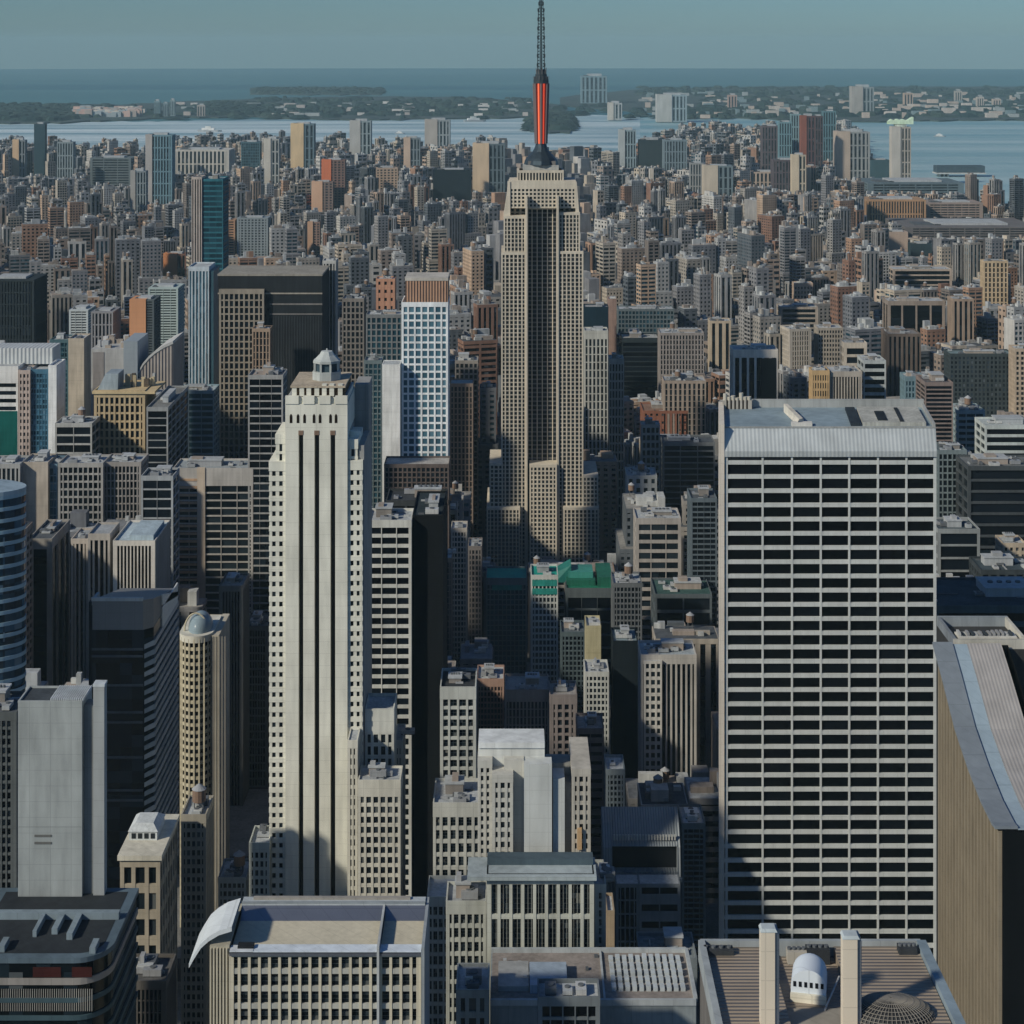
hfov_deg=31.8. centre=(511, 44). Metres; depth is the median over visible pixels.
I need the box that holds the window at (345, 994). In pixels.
[342,991,348,1001]
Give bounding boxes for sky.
[0,0,1023,68]
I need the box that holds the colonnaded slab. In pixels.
[175,147,234,173]
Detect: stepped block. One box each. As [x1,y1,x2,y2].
[55,406,99,454]
[365,693,396,765]
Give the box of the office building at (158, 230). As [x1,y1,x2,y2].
[149,222,163,257]
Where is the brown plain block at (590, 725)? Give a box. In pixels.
[575,711,603,858]
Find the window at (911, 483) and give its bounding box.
[907,479,932,487]
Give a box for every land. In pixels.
[0,96,565,123]
[560,86,1023,122]
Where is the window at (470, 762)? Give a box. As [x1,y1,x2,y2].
[468,760,472,765]
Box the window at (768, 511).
[764,507,790,516]
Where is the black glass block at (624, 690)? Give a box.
[611,625,637,777]
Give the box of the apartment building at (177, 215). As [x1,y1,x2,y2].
[172,208,183,235]
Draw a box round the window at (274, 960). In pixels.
[271,957,277,966]
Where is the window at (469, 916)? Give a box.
[467,914,471,922]
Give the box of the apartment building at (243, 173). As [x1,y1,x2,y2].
[236,166,254,190]
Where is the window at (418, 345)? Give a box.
[416,343,420,348]
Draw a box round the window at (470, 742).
[468,740,472,745]
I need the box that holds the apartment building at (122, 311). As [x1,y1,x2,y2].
[112,303,124,313]
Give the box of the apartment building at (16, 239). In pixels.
[11,227,21,251]
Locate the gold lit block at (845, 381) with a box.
[824,365,861,398]
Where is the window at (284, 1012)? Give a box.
[281,1009,287,1019]
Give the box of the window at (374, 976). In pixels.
[372,974,376,984]
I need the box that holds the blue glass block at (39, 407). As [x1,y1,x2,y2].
[30,364,48,453]
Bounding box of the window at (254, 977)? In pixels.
[251,974,257,984]
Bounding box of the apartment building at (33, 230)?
[22,219,47,259]
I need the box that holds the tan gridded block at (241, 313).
[219,289,264,457]
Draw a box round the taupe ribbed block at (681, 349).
[657,321,703,395]
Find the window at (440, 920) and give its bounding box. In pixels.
[439,919,442,926]
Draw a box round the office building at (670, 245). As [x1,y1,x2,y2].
[659,238,680,258]
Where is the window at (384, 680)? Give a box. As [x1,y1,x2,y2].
[382,678,395,683]
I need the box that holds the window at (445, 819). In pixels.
[443,817,447,825]
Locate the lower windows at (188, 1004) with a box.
[184,1003,202,1023]
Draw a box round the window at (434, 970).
[433,969,436,976]
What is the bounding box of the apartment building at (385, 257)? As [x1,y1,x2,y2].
[378,247,398,272]
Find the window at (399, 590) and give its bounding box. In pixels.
[397,588,408,593]
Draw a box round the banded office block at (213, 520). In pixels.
[174,456,252,613]
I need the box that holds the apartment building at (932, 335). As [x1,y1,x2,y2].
[920,320,945,346]
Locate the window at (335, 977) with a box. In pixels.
[332,974,338,984]
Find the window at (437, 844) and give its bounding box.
[436,843,439,851]
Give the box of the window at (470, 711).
[468,709,472,715]
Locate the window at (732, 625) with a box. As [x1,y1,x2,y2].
[728,621,760,629]
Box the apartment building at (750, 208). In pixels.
[744,197,756,220]
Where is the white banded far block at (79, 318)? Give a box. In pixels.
[69,304,95,334]
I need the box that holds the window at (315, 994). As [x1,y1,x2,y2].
[312,991,318,1001]
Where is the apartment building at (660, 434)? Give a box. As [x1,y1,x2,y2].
[639,434,678,461]
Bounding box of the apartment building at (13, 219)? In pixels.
[6,211,21,231]
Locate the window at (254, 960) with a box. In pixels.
[251,957,257,966]
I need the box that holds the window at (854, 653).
[850,649,875,658]
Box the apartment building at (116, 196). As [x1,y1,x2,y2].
[112,189,121,211]
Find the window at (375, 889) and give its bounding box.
[373,887,377,892]
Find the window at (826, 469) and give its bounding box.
[822,465,847,473]
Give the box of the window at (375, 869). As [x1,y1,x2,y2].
[373,867,377,872]
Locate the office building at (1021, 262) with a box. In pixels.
[1019,243,1023,284]
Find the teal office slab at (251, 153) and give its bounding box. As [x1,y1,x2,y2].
[241,140,261,167]
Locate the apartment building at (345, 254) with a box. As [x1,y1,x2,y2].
[341,246,350,262]
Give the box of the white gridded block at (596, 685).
[583,658,608,753]
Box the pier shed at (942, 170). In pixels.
[932,165,985,176]
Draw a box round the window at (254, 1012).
[251,1009,257,1019]
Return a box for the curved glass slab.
[145,132,174,203]
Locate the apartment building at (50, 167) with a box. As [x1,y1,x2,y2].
[45,151,54,176]
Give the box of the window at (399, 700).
[397,698,408,703]
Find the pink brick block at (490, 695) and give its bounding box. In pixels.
[477,663,503,751]
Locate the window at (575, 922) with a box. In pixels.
[572,919,579,946]
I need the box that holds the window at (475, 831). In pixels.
[474,830,477,838]
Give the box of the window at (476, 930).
[474,928,478,936]
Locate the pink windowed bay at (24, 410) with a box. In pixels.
[18,365,36,454]
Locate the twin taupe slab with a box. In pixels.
[833,129,869,179]
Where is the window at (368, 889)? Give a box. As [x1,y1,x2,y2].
[366,887,370,892]
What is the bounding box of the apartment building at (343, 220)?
[336,213,355,231]
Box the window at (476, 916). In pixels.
[474,914,478,922]
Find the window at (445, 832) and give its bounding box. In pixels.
[443,830,447,838]
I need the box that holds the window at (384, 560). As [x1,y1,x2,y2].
[382,558,395,563]
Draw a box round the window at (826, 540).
[822,536,847,544]
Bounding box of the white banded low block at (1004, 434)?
[975,415,1023,454]
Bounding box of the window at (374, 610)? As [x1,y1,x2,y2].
[372,608,380,613]
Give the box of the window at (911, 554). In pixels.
[907,550,932,558]
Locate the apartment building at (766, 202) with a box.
[757,191,776,225]
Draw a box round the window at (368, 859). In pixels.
[366,857,370,862]
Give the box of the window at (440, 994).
[439,993,442,1001]
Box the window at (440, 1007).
[439,1006,442,1013]
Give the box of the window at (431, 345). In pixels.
[429,343,433,348]
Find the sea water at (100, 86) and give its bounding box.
[0,68,1023,121]
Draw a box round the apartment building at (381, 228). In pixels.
[374,212,388,248]
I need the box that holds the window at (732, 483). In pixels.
[728,479,760,487]
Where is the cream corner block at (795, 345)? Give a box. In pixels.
[780,322,810,368]
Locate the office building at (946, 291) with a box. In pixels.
[941,286,961,304]
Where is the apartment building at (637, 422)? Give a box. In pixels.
[634,407,639,436]
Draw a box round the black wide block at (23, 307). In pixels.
[0,273,46,342]
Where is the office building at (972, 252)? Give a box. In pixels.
[962,235,980,285]
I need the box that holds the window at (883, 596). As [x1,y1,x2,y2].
[879,592,904,601]
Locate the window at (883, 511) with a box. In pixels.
[879,507,904,516]
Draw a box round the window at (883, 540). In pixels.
[879,536,904,544]
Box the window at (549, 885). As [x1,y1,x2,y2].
[548,884,556,912]
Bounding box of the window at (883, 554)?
[879,550,904,558]
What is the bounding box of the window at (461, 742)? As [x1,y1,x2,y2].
[459,740,465,745]
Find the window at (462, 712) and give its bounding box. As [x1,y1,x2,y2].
[459,709,465,715]
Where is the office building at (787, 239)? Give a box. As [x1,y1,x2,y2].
[780,221,795,295]
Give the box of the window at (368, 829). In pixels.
[366,827,370,832]
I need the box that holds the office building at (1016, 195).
[1009,175,1023,220]
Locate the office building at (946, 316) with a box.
[945,301,946,331]
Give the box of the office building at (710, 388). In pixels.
[687,371,714,402]
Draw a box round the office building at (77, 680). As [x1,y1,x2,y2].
[65,672,88,685]
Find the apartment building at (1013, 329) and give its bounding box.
[1004,314,1023,349]
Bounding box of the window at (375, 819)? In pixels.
[373,817,377,822]
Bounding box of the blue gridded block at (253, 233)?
[237,215,270,256]
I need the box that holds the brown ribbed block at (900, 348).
[881,326,920,396]
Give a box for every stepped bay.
[347,728,359,895]
[396,724,414,895]
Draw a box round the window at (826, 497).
[822,493,847,502]
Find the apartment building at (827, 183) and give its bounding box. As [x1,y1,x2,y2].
[821,172,833,204]
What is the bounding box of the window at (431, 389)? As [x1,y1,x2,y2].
[429,387,433,392]
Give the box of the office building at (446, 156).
[441,148,451,167]
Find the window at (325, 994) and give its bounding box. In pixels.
[322,991,328,1001]
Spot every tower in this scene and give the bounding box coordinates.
[0,479,25,690]
[0,888,138,1023]
[12,137,26,177]
[18,680,106,896]
[33,519,69,685]
[34,122,46,175]
[57,140,75,177]
[71,528,91,679]
[88,522,119,678]
[89,583,178,887]
[113,520,170,590]
[129,295,160,355]
[154,99,160,113]
[163,102,168,115]
[163,251,185,276]
[170,98,175,115]
[180,610,229,926]
[188,262,218,383]
[197,104,205,115]
[202,173,228,272]
[219,572,248,805]
[249,610,268,787]
[263,136,279,183]
[269,348,371,895]
[291,122,315,167]
[305,219,320,256]
[311,180,333,211]
[321,158,346,208]
[342,285,365,386]
[350,119,371,153]
[366,309,400,359]
[401,272,449,455]
[404,136,420,167]
[412,491,446,896]
[425,118,450,145]
[433,772,477,874]
[440,667,476,777]
[451,521,467,666]
[455,352,478,537]
[473,141,504,191]
[531,563,557,679]
[584,326,607,454]
[607,101,621,119]
[607,296,616,354]
[608,352,623,515]
[618,127,635,167]
[638,638,696,776]
[655,93,686,121]
[687,485,716,627]
[702,164,732,195]
[708,316,730,371]
[718,392,936,959]
[727,93,736,107]
[760,124,777,169]
[778,120,791,157]
[790,111,800,153]
[790,153,805,193]
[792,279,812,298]
[799,113,814,165]
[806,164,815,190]
[813,114,822,165]
[821,110,835,160]
[849,84,873,113]
[887,117,913,177]
[900,370,921,398]
[903,92,912,104]
[916,371,952,441]
[932,616,1023,1023]
[947,294,973,341]
[954,89,961,100]
[976,95,983,106]
[980,253,1007,305]
[991,98,1000,104]
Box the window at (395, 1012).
[392,1009,398,1019]
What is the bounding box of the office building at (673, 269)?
[660,253,678,290]
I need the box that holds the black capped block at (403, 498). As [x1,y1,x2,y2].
[386,485,447,667]
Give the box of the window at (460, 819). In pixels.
[458,817,463,825]
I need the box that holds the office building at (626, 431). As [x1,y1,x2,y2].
[624,429,631,440]
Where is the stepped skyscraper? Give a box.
[487,0,598,580]
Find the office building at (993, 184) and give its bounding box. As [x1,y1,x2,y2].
[989,175,998,193]
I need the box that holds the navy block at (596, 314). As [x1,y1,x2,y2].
[583,302,608,350]
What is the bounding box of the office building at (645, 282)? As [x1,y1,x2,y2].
[631,255,660,305]
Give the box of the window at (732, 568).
[728,564,760,573]
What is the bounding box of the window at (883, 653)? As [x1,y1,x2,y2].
[879,649,904,658]
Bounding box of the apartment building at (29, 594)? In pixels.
[25,522,32,667]
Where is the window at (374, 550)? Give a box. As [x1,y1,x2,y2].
[372,548,380,553]
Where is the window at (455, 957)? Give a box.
[454,956,457,964]
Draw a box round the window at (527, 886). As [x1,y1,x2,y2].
[525,884,532,912]
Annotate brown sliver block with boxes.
[448,548,455,660]
[468,538,482,643]
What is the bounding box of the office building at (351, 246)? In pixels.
[335,241,361,260]
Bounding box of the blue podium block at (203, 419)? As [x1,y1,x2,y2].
[184,383,219,457]
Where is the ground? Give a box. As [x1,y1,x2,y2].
[177,516,936,1023]
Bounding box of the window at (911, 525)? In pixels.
[907,521,932,530]
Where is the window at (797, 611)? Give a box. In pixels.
[793,607,818,615]
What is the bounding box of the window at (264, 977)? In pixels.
[261,974,267,984]
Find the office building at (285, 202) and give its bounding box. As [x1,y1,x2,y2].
[280,192,289,223]
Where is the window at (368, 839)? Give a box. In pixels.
[366,837,370,842]
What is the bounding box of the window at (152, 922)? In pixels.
[149,919,155,934]
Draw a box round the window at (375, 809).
[373,807,377,812]
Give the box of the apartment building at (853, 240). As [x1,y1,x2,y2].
[846,233,861,259]
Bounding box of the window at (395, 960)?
[392,957,398,966]
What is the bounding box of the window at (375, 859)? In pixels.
[373,857,377,862]
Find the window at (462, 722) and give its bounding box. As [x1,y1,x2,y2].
[459,719,465,725]
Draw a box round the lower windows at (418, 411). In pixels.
[404,409,445,455]
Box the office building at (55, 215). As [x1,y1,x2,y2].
[48,202,63,237]
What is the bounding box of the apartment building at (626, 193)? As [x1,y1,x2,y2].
[621,184,631,205]
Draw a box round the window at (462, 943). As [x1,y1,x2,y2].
[461,942,464,950]
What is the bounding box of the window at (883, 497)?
[879,493,904,502]
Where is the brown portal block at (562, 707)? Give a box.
[549,678,576,753]
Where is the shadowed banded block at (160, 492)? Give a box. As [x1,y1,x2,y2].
[141,465,179,754]
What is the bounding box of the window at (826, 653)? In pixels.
[822,649,847,658]
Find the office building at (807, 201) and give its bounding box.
[802,191,811,214]
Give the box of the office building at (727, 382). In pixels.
[725,371,729,395]
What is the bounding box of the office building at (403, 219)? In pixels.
[397,209,409,231]
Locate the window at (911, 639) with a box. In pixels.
[907,635,932,644]
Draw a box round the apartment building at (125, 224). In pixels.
[120,219,135,235]
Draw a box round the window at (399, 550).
[397,548,408,553]
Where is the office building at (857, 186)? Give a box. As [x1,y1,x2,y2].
[852,178,863,196]
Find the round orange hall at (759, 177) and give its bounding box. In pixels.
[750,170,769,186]
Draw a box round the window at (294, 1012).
[291,1009,297,1019]
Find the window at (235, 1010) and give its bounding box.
[234,1009,237,1019]
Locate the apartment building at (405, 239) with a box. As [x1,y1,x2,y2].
[395,233,413,271]
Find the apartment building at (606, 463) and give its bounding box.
[583,450,617,550]
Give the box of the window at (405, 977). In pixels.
[402,974,409,984]
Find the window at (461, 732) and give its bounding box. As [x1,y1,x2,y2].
[459,730,465,735]
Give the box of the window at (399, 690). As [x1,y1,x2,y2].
[397,688,408,693]
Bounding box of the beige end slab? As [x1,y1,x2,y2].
[68,334,90,415]
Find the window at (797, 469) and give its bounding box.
[793,465,818,473]
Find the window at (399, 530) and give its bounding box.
[397,528,408,533]
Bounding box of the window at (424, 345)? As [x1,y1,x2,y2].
[422,343,426,348]
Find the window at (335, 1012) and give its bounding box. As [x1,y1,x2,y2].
[332,1009,338,1019]
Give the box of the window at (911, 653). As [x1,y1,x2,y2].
[907,649,932,658]
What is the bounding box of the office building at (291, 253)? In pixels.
[282,222,299,264]
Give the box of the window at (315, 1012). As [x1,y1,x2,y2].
[312,1009,318,1019]
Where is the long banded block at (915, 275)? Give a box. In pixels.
[889,264,951,286]
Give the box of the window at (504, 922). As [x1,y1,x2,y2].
[501,919,508,946]
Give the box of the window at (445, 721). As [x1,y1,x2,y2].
[443,719,447,725]
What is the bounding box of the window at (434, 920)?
[433,919,436,926]
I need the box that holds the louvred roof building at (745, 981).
[698,923,965,1023]
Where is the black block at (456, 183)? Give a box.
[433,168,471,200]
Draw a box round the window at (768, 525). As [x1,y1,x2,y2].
[764,521,790,530]
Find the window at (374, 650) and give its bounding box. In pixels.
[372,648,380,653]
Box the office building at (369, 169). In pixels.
[359,164,378,191]
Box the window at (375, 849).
[373,847,377,852]
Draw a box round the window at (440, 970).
[439,969,442,976]
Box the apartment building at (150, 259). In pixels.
[138,237,160,293]
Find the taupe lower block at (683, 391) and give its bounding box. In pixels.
[661,369,705,434]
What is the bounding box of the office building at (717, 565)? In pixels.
[717,504,717,627]
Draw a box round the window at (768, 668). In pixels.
[764,664,790,672]
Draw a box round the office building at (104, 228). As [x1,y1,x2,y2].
[99,217,114,237]
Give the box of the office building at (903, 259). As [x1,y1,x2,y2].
[896,251,912,265]
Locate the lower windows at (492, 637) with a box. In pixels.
[488,636,524,659]
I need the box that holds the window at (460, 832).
[458,830,463,838]
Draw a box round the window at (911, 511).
[907,507,932,516]
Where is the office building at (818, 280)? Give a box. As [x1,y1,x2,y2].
[805,270,828,295]
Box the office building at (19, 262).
[9,248,29,272]
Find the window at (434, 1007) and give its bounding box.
[433,1006,436,1013]
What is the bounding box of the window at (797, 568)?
[793,564,818,573]
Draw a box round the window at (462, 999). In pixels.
[461,998,464,1010]
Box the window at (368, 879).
[366,877,370,882]
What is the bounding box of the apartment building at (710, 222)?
[700,203,716,233]
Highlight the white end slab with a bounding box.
[48,359,64,452]
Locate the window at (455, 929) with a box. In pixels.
[454,928,457,936]
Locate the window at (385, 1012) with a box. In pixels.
[382,1009,388,1019]
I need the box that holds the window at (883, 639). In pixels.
[879,635,904,644]
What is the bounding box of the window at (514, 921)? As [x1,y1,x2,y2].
[512,919,520,946]
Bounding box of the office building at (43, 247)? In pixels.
[37,233,49,262]
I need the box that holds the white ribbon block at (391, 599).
[372,502,413,896]
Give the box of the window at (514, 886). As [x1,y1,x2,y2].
[512,884,520,912]
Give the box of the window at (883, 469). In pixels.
[879,465,904,473]
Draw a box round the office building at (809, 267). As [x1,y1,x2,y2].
[805,260,818,275]
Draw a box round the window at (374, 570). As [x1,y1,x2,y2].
[372,568,380,573]
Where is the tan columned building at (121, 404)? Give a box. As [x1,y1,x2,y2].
[92,369,165,453]
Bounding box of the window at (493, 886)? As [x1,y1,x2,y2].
[491,884,496,912]
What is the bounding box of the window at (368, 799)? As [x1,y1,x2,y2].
[366,797,370,802]
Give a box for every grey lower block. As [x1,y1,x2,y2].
[615,874,638,946]
[638,874,679,931]
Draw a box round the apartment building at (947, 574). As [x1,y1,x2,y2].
[936,573,973,576]
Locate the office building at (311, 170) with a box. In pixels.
[305,165,317,178]
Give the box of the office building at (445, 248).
[438,238,453,271]
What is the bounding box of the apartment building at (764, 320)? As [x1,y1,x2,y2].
[753,307,780,342]
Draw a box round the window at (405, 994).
[402,991,409,1001]
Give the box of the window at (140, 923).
[136,919,144,934]
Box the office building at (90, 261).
[85,249,95,290]
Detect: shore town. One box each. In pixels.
[72,105,145,116]
[176,101,530,115]
[639,91,1023,117]
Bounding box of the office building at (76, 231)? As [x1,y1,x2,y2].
[68,222,90,253]
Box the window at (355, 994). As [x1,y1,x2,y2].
[352,991,358,1001]
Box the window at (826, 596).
[822,592,847,601]
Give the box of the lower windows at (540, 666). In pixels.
[533,665,555,679]
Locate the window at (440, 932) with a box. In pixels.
[439,931,442,938]
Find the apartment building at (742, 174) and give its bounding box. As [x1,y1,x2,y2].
[734,167,749,180]
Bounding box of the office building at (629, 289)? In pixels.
[623,271,635,305]
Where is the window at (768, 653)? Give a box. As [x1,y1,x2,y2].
[764,649,790,658]
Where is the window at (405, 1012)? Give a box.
[402,1009,409,1019]
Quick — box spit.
[250,87,382,95]
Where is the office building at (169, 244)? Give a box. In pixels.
[164,235,175,252]
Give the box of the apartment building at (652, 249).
[645,237,658,262]
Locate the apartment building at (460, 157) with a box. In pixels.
[456,150,465,167]
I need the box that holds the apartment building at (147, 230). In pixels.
[142,224,153,239]
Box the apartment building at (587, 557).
[583,552,614,574]
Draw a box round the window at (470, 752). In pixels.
[468,750,472,755]
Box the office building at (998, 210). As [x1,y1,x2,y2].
[991,204,1004,217]
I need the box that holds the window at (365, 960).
[362,957,368,966]
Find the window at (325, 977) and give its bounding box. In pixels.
[322,974,328,984]
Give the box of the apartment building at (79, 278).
[71,262,87,292]
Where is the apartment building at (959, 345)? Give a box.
[941,340,966,348]
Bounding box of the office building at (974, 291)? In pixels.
[963,283,982,340]
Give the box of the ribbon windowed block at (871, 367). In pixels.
[857,353,885,398]
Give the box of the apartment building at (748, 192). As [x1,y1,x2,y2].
[740,184,756,200]
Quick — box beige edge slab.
[1008,343,1023,416]
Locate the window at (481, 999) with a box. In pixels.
[480,998,483,1010]
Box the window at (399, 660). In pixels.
[397,658,408,663]
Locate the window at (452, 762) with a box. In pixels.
[450,760,456,765]
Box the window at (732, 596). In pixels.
[728,592,760,601]
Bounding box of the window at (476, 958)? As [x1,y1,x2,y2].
[474,956,478,962]
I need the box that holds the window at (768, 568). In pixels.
[764,564,790,573]
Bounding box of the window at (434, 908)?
[433,907,436,914]
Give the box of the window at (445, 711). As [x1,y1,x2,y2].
[443,709,447,715]
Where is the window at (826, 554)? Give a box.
[822,550,847,558]
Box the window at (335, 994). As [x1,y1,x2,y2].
[332,991,338,1001]
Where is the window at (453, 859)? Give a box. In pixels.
[451,857,455,864]
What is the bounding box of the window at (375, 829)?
[373,827,377,832]
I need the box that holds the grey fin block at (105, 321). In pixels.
[91,307,120,348]
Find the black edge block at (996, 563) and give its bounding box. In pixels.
[969,551,1023,576]
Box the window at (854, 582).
[850,578,875,587]
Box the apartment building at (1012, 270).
[1008,265,1017,303]
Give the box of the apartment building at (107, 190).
[102,182,113,205]
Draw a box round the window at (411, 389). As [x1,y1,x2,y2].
[409,387,413,392]
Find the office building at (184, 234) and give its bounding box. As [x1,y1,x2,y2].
[177,219,188,251]
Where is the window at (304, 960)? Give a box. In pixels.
[301,957,307,966]
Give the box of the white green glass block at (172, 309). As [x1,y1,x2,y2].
[148,283,183,349]
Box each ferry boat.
[197,126,221,131]
[463,116,485,121]
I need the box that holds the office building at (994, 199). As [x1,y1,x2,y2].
[988,192,1000,212]
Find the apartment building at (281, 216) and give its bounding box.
[277,210,286,224]
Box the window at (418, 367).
[416,365,420,370]
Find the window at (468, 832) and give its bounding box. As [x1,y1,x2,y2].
[466,830,471,838]
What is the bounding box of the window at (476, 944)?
[474,942,478,950]
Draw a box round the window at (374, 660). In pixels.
[372,658,380,663]
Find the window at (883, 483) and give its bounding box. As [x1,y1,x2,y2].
[879,479,904,487]
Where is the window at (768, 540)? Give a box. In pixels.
[764,536,790,544]
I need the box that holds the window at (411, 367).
[409,365,413,370]
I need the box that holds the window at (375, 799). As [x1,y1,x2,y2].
[373,797,377,802]
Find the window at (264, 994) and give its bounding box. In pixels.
[261,991,267,1001]
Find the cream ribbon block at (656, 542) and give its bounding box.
[633,507,680,639]
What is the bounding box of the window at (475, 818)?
[474,817,477,825]
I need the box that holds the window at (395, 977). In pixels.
[392,974,398,984]
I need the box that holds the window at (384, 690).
[382,688,395,692]
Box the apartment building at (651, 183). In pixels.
[646,178,663,202]
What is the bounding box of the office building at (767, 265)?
[764,258,772,292]
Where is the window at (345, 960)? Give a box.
[342,957,348,966]
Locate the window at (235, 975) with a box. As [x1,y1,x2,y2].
[234,974,237,984]
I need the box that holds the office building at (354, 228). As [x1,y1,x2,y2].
[347,224,360,243]
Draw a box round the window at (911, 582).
[907,578,932,587]
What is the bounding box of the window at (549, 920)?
[548,919,556,946]
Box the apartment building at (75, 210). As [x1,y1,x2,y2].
[67,200,83,226]
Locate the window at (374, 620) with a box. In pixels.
[372,618,380,623]
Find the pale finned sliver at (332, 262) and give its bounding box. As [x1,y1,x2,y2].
[322,257,337,356]
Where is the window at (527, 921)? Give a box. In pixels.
[525,919,532,946]
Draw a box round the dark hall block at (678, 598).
[651,576,711,639]
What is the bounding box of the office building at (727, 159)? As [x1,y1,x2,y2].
[719,151,733,171]
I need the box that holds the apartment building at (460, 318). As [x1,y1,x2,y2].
[450,303,470,334]
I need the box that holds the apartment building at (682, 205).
[670,198,689,234]
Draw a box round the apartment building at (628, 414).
[624,396,633,436]
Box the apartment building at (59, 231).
[53,226,67,244]
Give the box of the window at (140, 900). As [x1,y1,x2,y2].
[136,893,144,908]
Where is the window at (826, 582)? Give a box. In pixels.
[822,578,847,587]
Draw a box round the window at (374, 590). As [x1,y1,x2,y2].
[372,588,380,593]
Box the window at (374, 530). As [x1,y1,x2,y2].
[372,528,380,533]
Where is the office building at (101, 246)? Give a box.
[94,236,108,263]
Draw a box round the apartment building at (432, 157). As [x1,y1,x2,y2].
[427,148,438,167]
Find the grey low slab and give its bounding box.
[130,168,147,213]
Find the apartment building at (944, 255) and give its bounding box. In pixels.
[934,244,951,268]
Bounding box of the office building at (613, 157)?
[601,150,619,175]
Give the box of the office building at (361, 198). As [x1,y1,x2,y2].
[356,193,366,224]
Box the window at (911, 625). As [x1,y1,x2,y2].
[907,621,932,629]
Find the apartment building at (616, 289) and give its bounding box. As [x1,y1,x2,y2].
[602,283,622,309]
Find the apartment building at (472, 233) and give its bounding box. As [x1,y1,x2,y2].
[465,207,481,246]
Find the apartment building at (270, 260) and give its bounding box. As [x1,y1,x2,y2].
[264,251,280,264]
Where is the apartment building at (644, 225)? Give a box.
[637,219,650,246]
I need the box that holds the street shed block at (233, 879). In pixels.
[218,850,248,907]
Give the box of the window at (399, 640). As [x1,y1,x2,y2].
[397,638,408,643]
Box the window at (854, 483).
[850,479,875,487]
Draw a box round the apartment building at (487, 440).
[478,381,498,536]
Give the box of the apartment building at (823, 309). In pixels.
[799,293,829,323]
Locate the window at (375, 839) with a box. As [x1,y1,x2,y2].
[373,837,377,842]
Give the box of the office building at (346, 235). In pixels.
[338,227,355,242]
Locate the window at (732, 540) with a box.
[728,536,760,544]
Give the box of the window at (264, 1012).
[261,1009,267,1019]
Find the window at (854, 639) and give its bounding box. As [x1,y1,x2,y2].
[850,635,875,644]
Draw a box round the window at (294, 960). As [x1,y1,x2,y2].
[291,957,297,966]
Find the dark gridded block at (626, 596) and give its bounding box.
[611,562,641,639]
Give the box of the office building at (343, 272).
[338,261,348,301]
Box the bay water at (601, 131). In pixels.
[0,115,639,151]
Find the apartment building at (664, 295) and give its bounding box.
[653,257,672,305]
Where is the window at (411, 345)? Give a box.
[409,343,413,348]
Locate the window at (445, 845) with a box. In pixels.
[443,843,447,851]
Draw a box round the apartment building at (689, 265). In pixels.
[676,251,700,285]
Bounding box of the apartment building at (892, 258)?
[887,249,895,265]
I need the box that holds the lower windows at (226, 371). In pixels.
[221,370,251,444]
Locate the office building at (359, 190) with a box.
[355,187,364,199]
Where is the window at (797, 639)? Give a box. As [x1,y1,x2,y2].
[793,635,818,644]
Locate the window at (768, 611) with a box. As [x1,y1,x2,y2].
[764,607,790,615]
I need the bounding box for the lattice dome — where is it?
[859,991,934,1023]
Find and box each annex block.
[249,824,271,896]
[358,760,402,895]
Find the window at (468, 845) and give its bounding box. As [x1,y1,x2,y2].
[466,843,471,851]
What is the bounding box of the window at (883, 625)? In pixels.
[879,621,904,629]
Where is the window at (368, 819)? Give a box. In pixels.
[366,817,370,822]
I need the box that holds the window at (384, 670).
[382,668,395,673]
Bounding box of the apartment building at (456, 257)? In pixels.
[451,249,462,269]
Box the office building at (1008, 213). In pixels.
[1003,209,1013,217]
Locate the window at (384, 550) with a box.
[382,548,395,553]
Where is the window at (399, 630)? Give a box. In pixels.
[397,628,408,633]
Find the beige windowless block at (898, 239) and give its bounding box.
[889,230,907,251]
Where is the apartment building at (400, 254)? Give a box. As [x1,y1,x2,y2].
[392,250,405,264]
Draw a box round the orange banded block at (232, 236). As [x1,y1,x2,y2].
[229,217,236,254]
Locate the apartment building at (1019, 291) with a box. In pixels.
[1014,283,1023,303]
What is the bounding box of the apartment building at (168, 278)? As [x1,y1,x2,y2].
[159,271,186,327]
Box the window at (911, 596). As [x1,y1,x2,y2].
[907,592,932,601]
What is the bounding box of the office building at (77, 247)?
[68,239,85,268]
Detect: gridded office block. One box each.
[58,453,111,522]
[103,452,148,521]
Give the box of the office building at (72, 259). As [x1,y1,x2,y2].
[61,254,77,268]
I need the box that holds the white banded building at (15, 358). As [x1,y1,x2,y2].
[0,343,59,454]
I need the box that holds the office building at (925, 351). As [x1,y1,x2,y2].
[921,345,932,370]
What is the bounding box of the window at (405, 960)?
[402,957,409,966]
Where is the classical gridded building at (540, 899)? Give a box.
[467,852,596,980]
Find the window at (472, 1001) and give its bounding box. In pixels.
[469,998,475,1010]
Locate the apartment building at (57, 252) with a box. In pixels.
[54,240,61,263]
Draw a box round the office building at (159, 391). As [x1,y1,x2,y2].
[137,379,163,396]
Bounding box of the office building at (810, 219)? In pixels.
[804,211,817,232]
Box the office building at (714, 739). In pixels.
[711,711,717,767]
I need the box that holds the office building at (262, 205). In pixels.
[256,195,267,215]
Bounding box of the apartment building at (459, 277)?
[450,275,468,285]
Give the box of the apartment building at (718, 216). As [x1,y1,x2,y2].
[713,208,722,231]
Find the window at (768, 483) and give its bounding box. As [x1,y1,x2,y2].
[764,479,790,487]
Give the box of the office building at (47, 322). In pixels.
[47,304,48,342]
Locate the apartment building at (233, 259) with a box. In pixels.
[229,254,238,264]
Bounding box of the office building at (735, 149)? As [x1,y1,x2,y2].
[730,143,739,159]
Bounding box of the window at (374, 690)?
[372,688,380,692]
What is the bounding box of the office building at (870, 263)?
[862,245,878,300]
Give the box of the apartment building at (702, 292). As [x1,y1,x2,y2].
[693,269,710,317]
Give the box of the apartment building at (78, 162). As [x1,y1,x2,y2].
[74,156,81,173]

